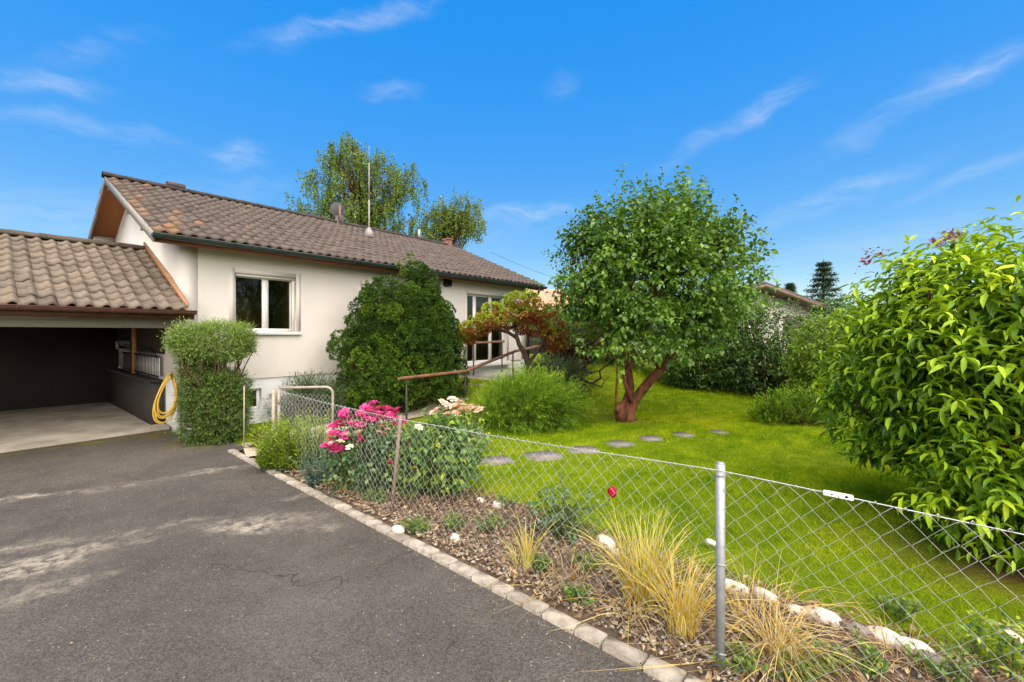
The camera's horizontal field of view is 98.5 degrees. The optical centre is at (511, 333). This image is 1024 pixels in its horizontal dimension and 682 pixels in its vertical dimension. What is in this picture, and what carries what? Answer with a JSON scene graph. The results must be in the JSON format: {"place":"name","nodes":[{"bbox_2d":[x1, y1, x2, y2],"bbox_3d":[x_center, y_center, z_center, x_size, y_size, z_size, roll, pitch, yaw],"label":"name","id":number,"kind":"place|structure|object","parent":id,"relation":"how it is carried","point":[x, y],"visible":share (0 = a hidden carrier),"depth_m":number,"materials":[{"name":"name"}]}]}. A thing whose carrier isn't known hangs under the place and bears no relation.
{"place":"outdoors","nodes":[
{"label":"outdoors","id":0,"kind":"place"},
{"bbox_2d":[0,429,660,681],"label":"driveway","id":1,"kind":"structure","parent":0,"point":[198,606],"depth_m":2.92,"materials":[{"name":"grey asphalt"}]},
{"bbox_2d":[157,316,262,445],"bbox_3d":[-4.764,0.778,7.051,1.426,2.166,1.268,0,0,-12],"label":"clipped bush","id":2,"kind":"object","parent":1,"relation":"on","point":[208,420],"visible":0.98,"depth_m":6.81,"materials":[{"name":"green plant"}]},
{"bbox_2d":[9,452,654,681],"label":"fallen debris","id":3,"kind":"object","parent":1,"relation":"on","point":[394,573],"visible":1,"depth_m":2.93,"materials":[{"name":"brown plant"}]},
{"bbox_2d":[242,396,466,456],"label":"garden path","id":4,"kind":"structure","parent":0,"point":[251,451],"depth_m":9.06,"materials":[{"name":"beige stone"}]},
{"bbox_2d":[243,386,244,450],"bbox_3d":[-3.954,1.250,6.507,0.022,0.960,0.017,0,0,0],"label":"thin stake","id":5,"kind":"object","parent":4,"relation":"on","point":[243,416],"visible":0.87,"depth_m":6.50,"materials":[{"name":"paint"}]},
{"bbox_2d":[171,341,830,623],"bbox_3d":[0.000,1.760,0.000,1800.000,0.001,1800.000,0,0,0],"label":"ground","id":6,"kind":"structure","parent":0,"point":[254,401],"depth_m":8.62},
{"bbox_2d":[0,228,196,452],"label":"garage","id":7,"kind":"structure","parent":6,"relation":"on","point":[77,314],"depth_m":8.03,"materials":[{"name":"tile"}]},
{"bbox_2d":[122,348,159,377],"bbox_3d":[-7.729,0.557,9.133,3.300,0.580,0.044,0,0,40],"label":"metal railing","id":8,"kind":"object","parent":7,"relation":"on","point":[147,364],"visible":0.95,"depth_m":8.72,"materials":[{"name":"grey metal"}]},
{"bbox_2d":[152,373,177,423],"bbox_3d":[-5.688,1.063,7.249,0.190,0.829,0.310,0,0,17],"label":"garden hose","id":9,"kind":"object","parent":7,"relation":"hanging from","point":[160,391],"visible":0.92,"depth_m":7.22,"materials":[{"name":"rubber"}]},
{"bbox_2d":[88,147,546,435],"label":"house","id":10,"kind":"structure","parent":6,"relation":"on","point":[291,283],"depth_m":9.42,"materials":[{"name":"paint"}]},
{"bbox_2d":[229,388,259,408],"bbox_3d":[-5.159,1.248,8.408,0.190,0.405,0.570,0,0,40],"label":"basement window","id":11,"kind":"structure","parent":10,"relation":"in","point":[258,392],"depth_m":8.54,"materials":[{"name":"white glass"}]},
{"bbox_2d":[229,267,301,334],"bbox_3d":[-4.803,-0.598,8.592,0.262,1.245,1.290,0,0,40],"label":"window","id":12,"kind":"structure","parent":10,"relation":"in","point":[233,272],"depth_m":8.65,"materials":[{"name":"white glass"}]},
{"bbox_2d":[358,280,400,323],"bbox_3d":[-3.137,-0.633,10.622,0.204,1.175,1.380,0,0,40],"label":"window","id":13,"kind":"structure","parent":10,"relation":"in","point":[361,284],"depth_m":10.11,"materials":[{"name":"white glass"}]},
{"bbox_2d":[464,290,510,367],"bbox_3d":[-0.778,-0.145,13.381,0.355,2.230,1.940,0,0,40],"label":"terrace door","id":14,"kind":"structure","parent":10,"relation":"in","point":[473,304],"depth_m":13.12,"materials":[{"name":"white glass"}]},
{"bbox_2d":[283,131,431,237],"bbox_3d":[-8.590,-4.505,23.462,8.105,12.513,4.727,0,0,15],"label":"birch tree","id":15,"kind":"object","parent":6,"relation":"on","point":[382,209],"visible":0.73,"depth_m":22.93,"materials":[{"name":"green plant"}]},
{"bbox_2d":[406,186,486,249],"bbox_3d":[-3.873,-3.245,25.346,4.850,10.000,3.078,0,0,0],"label":"birch tree","id":16,"kind":"object","parent":6,"relation":"on","point":[444,227],"visible":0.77,"depth_m":25.02,"materials":[{"name":"green plant"}]},
{"bbox_2d":[228,449,704,681],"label":"kerb","id":17,"kind":"structure","parent":6,"relation":"on","point":[610,645],"depth_m":2.81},
{"bbox_2d":[391,525,404,533],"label":"edging stone","id":18,"kind":"object","parent":17,"relation":"on","point":[399,529],"visible":1,"depth_m":3.71,"materials":[{"name":"white stone"}]},
{"bbox_2d":[526,289,621,353],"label":"neighbour house","id":19,"kind":"structure","parent":6,"relation":"on","point":[543,296],"depth_m":32.02,"materials":[{"name":"beige paint"}]},
{"bbox_2d":[272,445,1023,681],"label":"flower bed","id":20,"kind":"object","parent":6,"relation":"on","point":[608,630],"visible":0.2,"depth_m":2.80,"materials":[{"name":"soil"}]},
{"bbox_2d":[254,433,283,471],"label":"goldenrod clump","id":21,"kind":"object","parent":20,"relation":"on","point":[261,462],"visible":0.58,"depth_m":5.42,"materials":[{"name":"green plant"}]},
{"bbox_2d":[257,409,329,472],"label":"goldenrod clump","id":22,"kind":"object","parent":20,"relation":"on","point":[288,446],"visible":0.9,"depth_m":5.38,"materials":[{"name":"green plant"}]},
{"bbox_2d":[287,442,364,487],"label":"spurge plant","id":23,"kind":"object","parent":20,"relation":"on","point":[311,473],"visible":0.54,"depth_m":4.86,"materials":[{"name":"green plant"}]},
{"bbox_2d":[317,465,362,492],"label":"ornamental grass","id":24,"kind":"object","parent":20,"relation":"on","point":[345,484],"depth_m":4.60,"materials":[{"name":"plant"}]},
{"bbox_2d":[313,400,422,497],"bbox_3d":[-1.540,1.267,4.765,1.246,1.094,0.937,0,0,0],"label":"rose bush","id":25,"kind":"object","parent":20,"relation":"on","point":[347,455],"visible":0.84,"depth_m":4.57,"materials":[{"name":"green plant"}]},
{"bbox_2d":[360,486,387,504],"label":"weed","id":26,"kind":"object","parent":20,"relation":"on","point":[370,491],"visible":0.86,"depth_m":4.33,"materials":[{"name":"green plant"}]},
{"bbox_2d":[400,512,432,534],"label":"weed","id":27,"kind":"object","parent":20,"relation":"on","point":[412,524],"visible":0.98,"depth_m":3.70,"materials":[{"name":"green plant"}]},
{"bbox_2d":[380,407,492,500],"bbox_3d":[-0.770,1.301,4.593,1.137,1.045,1.067,0,0,0],"label":"rose bush","id":28,"kind":"object","parent":20,"relation":"on","point":[440,460],"visible":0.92,"depth_m":4.43,"materials":[{"name":"green plant"}]},
{"bbox_2d":[440,509,466,532],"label":"weed","id":29,"kind":"object","parent":20,"relation":"on","point":[450,522],"visible":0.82,"depth_m":3.74,"materials":[{"name":"green plant"}]},
{"bbox_2d":[450,533,459,543],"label":"edging stone","id":30,"kind":"object","parent":20,"relation":"on","point":[456,536],"visible":0.62,"depth_m":3.54,"materials":[{"name":"white stone"}]},
{"bbox_2d":[472,504,517,534],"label":"weed","id":31,"kind":"object","parent":20,"relation":"on","point":[491,522],"visible":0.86,"depth_m":3.71,"materials":[{"name":"green plant"}]},
{"bbox_2d":[491,500,504,508],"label":"edging stone","id":32,"kind":"object","parent":20,"relation":"on","point":[496,503],"visible":0.42,"depth_m":4.22,"materials":[{"name":"white stone"}]},
{"bbox_2d":[496,491,522,506],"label":"weed","id":33,"kind":"object","parent":20,"relation":"on","point":[501,499],"visible":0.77,"depth_m":4.25,"materials":[{"name":"green plant"}]},
{"bbox_2d":[487,534,548,598],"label":"ornamental grass","id":34,"kind":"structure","parent":20,"relation":"on","point":[514,558],"depth_m":3.18,"materials":[{"name":"plant"}]},
{"bbox_2d":[510,512,557,571],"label":"ornamental grass","id":35,"kind":"object","parent":20,"relation":"on","point":[527,555],"depth_m":3.08,"materials":[{"name":"yellow plant"}]},
{"bbox_2d":[530,549,552,573],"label":"weed","id":36,"kind":"object","parent":20,"relation":"on","point":[540,564],"visible":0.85,"depth_m":3.09,"materials":[{"name":"green plant"}]},
{"bbox_2d":[497,543,610,624],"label":"ornamental grass","id":37,"kind":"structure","parent":20,"relation":"on","point":[572,574],"depth_m":2.93,"materials":[{"name":"plant"}]},
{"bbox_2d":[523,472,616,545],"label":"rose plant","id":38,"kind":"object","parent":20,"relation":"on","point":[561,530],"visible":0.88,"depth_m":3.56,"materials":[{"name":"green plant"}]},
{"bbox_2d":[561,582,597,605],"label":"weed","id":39,"kind":"object","parent":20,"relation":"on","point":[570,593],"visible":0.88,"depth_m":2.74,"materials":[{"name":"green plant"}]},
{"bbox_2d":[572,546,603,573],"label":"weed","id":40,"kind":"object","parent":20,"relation":"on","point":[590,562],"visible":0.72,"depth_m":3.08,"materials":[{"name":"green plant"}]},
{"bbox_2d":[596,534,615,548],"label":"edging stone","id":41,"kind":"object","parent":20,"relation":"on","point":[605,538],"visible":0.48,"depth_m":3.46,"materials":[{"name":"white stone"}]},
{"bbox_2d":[548,570,705,665],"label":"ornamental grass","id":42,"kind":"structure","parent":20,"relation":"on","point":[633,605],"depth_m":2.58,"materials":[{"name":"plant"}]},
{"bbox_2d":[271,388,1023,681],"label":"chain link fence","id":43,"kind":"object","parent":20,"relation":"on","point":[720,554],"visible":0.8,"depth_m":2.18,"materials":[{"name":"metal"}]},
{"bbox_2d":[275,386,333,455],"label":"garden gate","id":44,"kind":"structure","parent":43,"relation":"attached to","point":[300,387],"depth_m":5.89,"materials":[{"name":"metal"}]},
{"bbox_2d":[585,535,786,639],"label":"ornamental grass","id":45,"kind":"object","parent":20,"relation":"on","point":[678,605],"depth_m":2.43,"materials":[{"name":"yellow plant"}]},
{"bbox_2d":[708,635,764,677],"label":"weed","id":46,"kind":"object","parent":20,"relation":"on","point":[746,658],"visible":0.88,"depth_m":2.17,"materials":[{"name":"green plant"}]},
{"bbox_2d":[725,578,747,594],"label":"edging stone","id":47,"kind":"object","parent":20,"relation":"on","point":[727,580],"visible":0.4,"depth_m":2.84,"materials":[{"name":"white stone"}]},
{"bbox_2d":[754,586,777,604],"bbox_3d":[1.600,1.657,2.780,0.086,0.081,0.157,7,-4,-32],"label":"edging stone","id":48,"kind":"object","parent":20,"relation":"on","point":[762,590],"visible":0.53,"depth_m":2.77,"materials":[{"name":"white stone"}]},
{"bbox_2d":[751,643,829,681],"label":"weed","id":49,"kind":"object","parent":20,"relation":"on","point":[802,669],"visible":0.78,"depth_m":2.10,"materials":[{"name":"green plant"}]},
{"bbox_2d":[785,603,805,614],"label":"edging stone","id":50,"kind":"object","parent":20,"relation":"on","point":[798,610],"visible":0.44,"depth_m":2.62,"materials":[{"name":"white stone"}]},
{"bbox_2d":[582,538,1018,681],"bbox_3d":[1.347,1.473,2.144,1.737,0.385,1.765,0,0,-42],"label":"ornamental grass","id":51,"kind":"object","parent":20,"relation":"on","point":[785,640],"depth_m":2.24,"materials":[{"name":"plant"}]},
{"bbox_2d":[804,606,841,628],"bbox_3d":[1.809,1.658,2.572,0.102,0.094,0.206,-8,1,-37],"label":"edging stone","id":52,"kind":"object","parent":20,"relation":"on","point":[824,612],"visible":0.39,"depth_m":2.54,"materials":[{"name":"white stone"}]},
{"bbox_2d":[794,628,852,677],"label":"weed","id":53,"kind":"object","parent":20,"relation":"on","point":[826,656],"visible":0.67,"depth_m":2.17,"materials":[{"name":"green plant"}]},
{"bbox_2d":[842,618,872,640],"bbox_3d":[1.924,1.656,2.459,0.086,0.077,0.162,1,-2,-36],"label":"edging stone","id":54,"kind":"object","parent":20,"relation":"on","point":[862,627],"visible":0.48,"depth_m":2.44,"materials":[{"name":"grey stone"}]},
{"bbox_2d":[845,628,889,679],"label":"weed","id":55,"kind":"object","parent":20,"relation":"on","point":[872,665],"visible":0.84,"depth_m":2.15,"materials":[{"name":"green plant"}]},
{"bbox_2d":[866,626,900,647],"bbox_3d":[2.031,1.654,2.394,0.180,0.093,0.108,4,13,36],"label":"edging stone","id":56,"kind":"object","parent":20,"relation":"on","point":[889,636],"visible":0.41,"depth_m":2.38,"materials":[{"name":"white stone"}]},
{"bbox_2d":[767,586,1011,681],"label":"ornamental grass","id":57,"kind":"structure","parent":20,"relation":"on","point":[885,645],"depth_m":2.26,"materials":[{"name":"plant"}]},
{"bbox_2d":[894,636,934,656],"bbox_3d":[2.111,1.652,2.316,0.178,0.090,0.092,13,3,27],"label":"edging stone","id":58,"kind":"object","parent":20,"relation":"on","point":[903,638],"visible":0.45,"depth_m":2.31,"materials":[{"name":"white stone"}]},
{"bbox_2d":[916,650,951,669],"bbox_3d":[2.134,1.656,2.236,0.076,0.064,0.144,1,-4,-40],"label":"edging stone","id":59,"kind":"object","parent":20,"relation":"on","point":[935,658],"visible":0.31,"depth_m":2.22,"materials":[{"name":"grey stone"}]},
{"bbox_2d":[892,631,978,681],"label":"weed","id":60,"kind":"object","parent":20,"relation":"on","point":[958,674],"visible":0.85,"depth_m":2.12,"materials":[{"name":"green plant"}]},
{"bbox_2d":[948,609,1023,681],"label":"lily plant","id":61,"kind":"object","parent":20,"relation":"on","point":[1016,635],"visible":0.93,"depth_m":2.20,"materials":[{"name":"green plant"}]},
{"bbox_2d":[643,282,842,360],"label":"neighbour house","id":62,"kind":"structure","parent":6,"relation":"on","point":[783,294],"depth_m":23.78,"materials":[{"name":"paint"}]},
{"bbox_2d":[783,316,803,336],"bbox_3d":[15.404,-0.400,24.110,1.400,1.100,0.018,0,0,-14],"label":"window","id":63,"kind":"structure","parent":62,"relation":"in","point":[787,318],"depth_m":24.06,"materials":[{"name":"grey glass"}]},
{"bbox_2d":[783,282,796,292],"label":"cypress tree","id":64,"kind":"object","parent":6,"relation":"on","point":[791,286],"visible":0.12,"depth_m":39.74,"materials":[{"name":"green plant"}]},
{"bbox_2d":[803,258,851,350],"bbox_3d":[23.952,-2.059,34.498,6.746,7.618,6.877,0,0,34],"label":"cedar tree","id":65,"kind":"object","parent":6,"relation":"on","point":[823,285],"visible":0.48,"depth_m":33.78,"materials":[{"name":"green plant"}]},
{"bbox_2d":[0,0,1023,330],"label":"sky","id":66,"kind":"structure","parent":0,"point":[846,128],"materials":[{"name":"blue"}]},
{"bbox_2d":[231,352,1023,673],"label":"lawn","id":67,"kind":"structure","parent":0,"point":[973,574],"depth_m":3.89,"materials":[{"name":"green plant"}]},
{"bbox_2d":[241,420,276,451],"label":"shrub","id":68,"kind":"object","parent":67,"relation":"on","point":[256,437],"visible":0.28,"depth_m":6.54,"materials":[{"name":"green plant"}]},
{"bbox_2d":[263,366,358,425],"bbox_3d":[-3.935,1.328,8.645,2.026,1.425,1.496,0,0,0],"label":"grey juniper","id":69,"kind":"object","parent":67,"relation":"on","point":[319,391],"visible":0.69,"depth_m":8.48,"materials":[{"name":"green plant"}]},
{"bbox_2d":[325,253,469,421],"bbox_3d":[-2.290,-0.026,9.688,2.300,3.606,3.485,0,0,40],"label":"dwarf conifer","id":70,"kind":"object","parent":67,"relation":"on","point":[415,316],"visible":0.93,"depth_m":9.08,"materials":[{"name":"green plant"}]},
{"bbox_2d":[427,396,490,454],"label":"rose bush","id":71,"kind":"object","parent":67,"relation":"on","point":[463,409],"visible":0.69,"depth_m":6.26,"materials":[{"name":"beige plant"}]},
{"bbox_2d":[398,344,543,419],"bbox_3d":[-0.637,1.006,10.356,0.075,1.470,4.935,0,0,38],"label":"handrail","id":72,"kind":"object","parent":67,"relation":"on","point":[465,371],"visible":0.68,"depth_m":9.72,"materials":[{"name":"brown wood"}]},
{"bbox_2d":[463,423,483,442],"bbox_3d":[-0.646,1.603,6.937,0.409,0.411,0.339,-2,1,0],"label":"boulder","id":73,"kind":"object","parent":67,"relation":"on","point":[481,437],"visible":0.12,"depth_m":6.83,"materials":[{"name":"grey stone"}]},
{"bbox_2d":[458,368,519,392],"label":"garden steps","id":74,"kind":"structure","parent":67,"relation":"on","point":[479,374],"depth_m":11.83,"materials":[{"name":"concrete"}]},
{"bbox_2d":[473,340,504,374],"bbox_3d":[-0.646,0.675,12.115,0.145,1.450,1.403,0,0,40],"label":"handrail","id":75,"kind":"object","parent":74,"relation":"on","point":[484,342],"visible":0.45,"depth_m":12.34,"materials":[{"name":"metal"}]},
{"bbox_2d":[479,455,514,465],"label":"stepping stone","id":76,"kind":"object","parent":67,"relation":"on","point":[499,460],"visible":0.54,"depth_m":5.86,"materials":[{"name":"grey stone"}]},
{"bbox_2d":[456,288,571,376],"bbox_3d":[0.036,0.085,10.531,2.788,2.369,1.248,0,0,-9],"label":"pruned pine","id":77,"kind":"object","parent":67,"relation":"on","point":[496,320],"visible":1,"depth_m":10.36,"materials":[{"name":"green plant"}]},
{"bbox_2d":[466,362,601,437],"bbox_3d":[0.315,1.276,8.254,2.767,1.543,2.138,0,0,0],"label":"feathery juniper","id":78,"kind":"object","parent":67,"relation":"on","point":[517,391],"visible":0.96,"depth_m":7.89,"materials":[{"name":"green plant"}]},
{"bbox_2d":[521,450,563,460],"bbox_3d":[0.441,1.716,6.162,0.549,0.042,0.471,0,0,-19],"label":"stepping stone","id":79,"kind":"object","parent":67,"relation":"on","point":[551,456],"visible":0.77,"depth_m":6.15,"materials":[{"name":"grey stone"}]},
{"bbox_2d":[529,303,568,360],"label":"laurel shrub","id":80,"kind":"object","parent":67,"relation":"on","point":[535,340],"visible":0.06,"depth_m":15.44,"materials":[{"name":"green plant"}]},
{"bbox_2d":[512,351,602,398],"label":"grey juniper","id":81,"kind":"object","parent":67,"relation":"on","point":[569,372],"visible":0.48,"depth_m":10.20,"materials":[{"name":"green plant"}]},
{"bbox_2d":[542,298,610,372],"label":"lime shrub","id":82,"kind":"object","parent":67,"relation":"on","point":[564,321],"visible":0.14,"depth_m":12.52,"materials":[{"name":"green plant"}]},
{"bbox_2d":[533,319,620,387],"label":"twisted shrub","id":83,"kind":"object","parent":67,"relation":"on","point":[572,351],"visible":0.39,"depth_m":10.82,"materials":[{"name":"green plant"}]},
{"bbox_2d":[567,446,600,453],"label":"stepping stone","id":84,"kind":"object","parent":67,"relation":"on","point":[591,448],"visible":0.54,"depth_m":6.45,"materials":[{"name":"grey stone"}]},
{"bbox_2d":[544,290,663,368],"bbox_3d":[3.117,-0.224,14.775,4.289,2.920,2.866,0,0,34],"label":"laurel shrub","id":85,"kind":"object","parent":67,"relation":"on","point":[608,361],"visible":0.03,"depth_m":14.30,"materials":[{"name":"green plant"}]},
{"bbox_2d":[604,440,636,447],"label":"stepping stone","id":86,"kind":"object","parent":67,"relation":"on","point":[620,443],"visible":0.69,"depth_m":6.74,"materials":[{"name":"grey stone"}]},
{"bbox_2d":[639,435,662,440],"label":"stepping stone","id":87,"kind":"object","parent":67,"relation":"on","point":[649,438],"visible":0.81,"depth_m":7.04,"materials":[{"name":"grey stone"}]},
{"bbox_2d":[527,164,781,422],"bbox_3d":[2.679,-0.767,8.778,4.804,5.040,4.198,0,0,0],"label":"garden tree","id":88,"kind":"object","parent":67,"relation":"on","point":[671,233],"visible":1,"depth_m":7.83,"materials":[{"name":"green plant"}]},
{"bbox_2d":[673,432,695,437],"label":"stepping stone","id":89,"kind":"object","parent":67,"relation":"on","point":[685,434],"visible":0.61,"depth_m":7.37,"materials":[{"name":"grey stone"}]},
{"bbox_2d":[640,317,752,391],"bbox_3d":[5.562,0.432,13.172,3.393,2.796,2.655,0,0,0],"label":"laurel shrub","id":90,"kind":"object","parent":67,"relation":"on","point":[699,374],"visible":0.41,"depth_m":12.58,"materials":[{"name":"green plant"}]},
{"bbox_2d":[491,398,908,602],"bbox_3d":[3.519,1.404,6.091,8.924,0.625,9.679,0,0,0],"label":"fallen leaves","id":91,"kind":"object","parent":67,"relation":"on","point":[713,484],"visible":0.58,"depth_m":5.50,"materials":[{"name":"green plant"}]},
{"bbox_2d":[706,538,715,545],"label":"edging stone","id":92,"kind":"object","parent":67,"relation":"on","point":[711,542],"visible":0.88,"depth_m":3.49,"materials":[{"name":"white stone"}]},
{"bbox_2d":[709,430,728,434],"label":"stepping stone","id":93,"kind":"object","parent":67,"relation":"on","point":[717,431],"visible":0.42,"depth_m":7.65,"materials":[{"name":"grey stone"}]},
{"bbox_2d":[712,294,819,398],"bbox_3d":[6.972,0.256,12.076,3.144,3.118,2.586,0,0,0],"label":"laurel shrub","id":94,"kind":"object","parent":67,"relation":"on","point":[764,376],"visible":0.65,"depth_m":11.71,"materials":[{"name":"green plant"}]},
{"bbox_2d":[744,382,850,425],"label":"perennial clump","id":95,"kind":"object","parent":67,"relation":"on","point":[798,411],"visible":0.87,"depth_m":8.21,"materials":[{"name":"green plant"}]},
{"bbox_2d":[784,291,889,397],"bbox_3d":[8.699,0.390,11.277,3.367,3.057,2.485,0,0,0],"label":"laurel shrub","id":96,"kind":"object","parent":67,"relation":"on","point":[829,308],"visible":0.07,"depth_m":11.38,"materials":[{"name":"green plant"}]},
{"bbox_2d":[778,303,899,414],"bbox_3d":[6.958,0.583,9.216,2.459,2.514,2.229,0,0,0],"label":"lime shrub","id":97,"kind":"object","parent":67,"relation":"on","point":[805,375],"visible":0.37,"depth_m":9.23,"materials":[{"name":"green plant"}]},
{"bbox_2d":[871,583,924,621],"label":"weed","id":98,"kind":"object","parent":67,"relation":"on","point":[900,610],"visible":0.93,"depth_m":2.61,"materials":[{"name":"green plant"}]},
{"bbox_2d":[809,194,1023,574],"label":"mock orange shrub","id":99,"kind":"object","parent":67,"relation":"on","point":[958,377],"visible":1,"depth_m":3.46,"materials":[{"name":"green plant"}]},
{"bbox_2d":[566,494,743,609],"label":"ornamental grass","id":100,"kind":"object","parent":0,"point":[638,575],"depth_m":2.74,"materials":[{"name":"yellow plant"}]}
]}

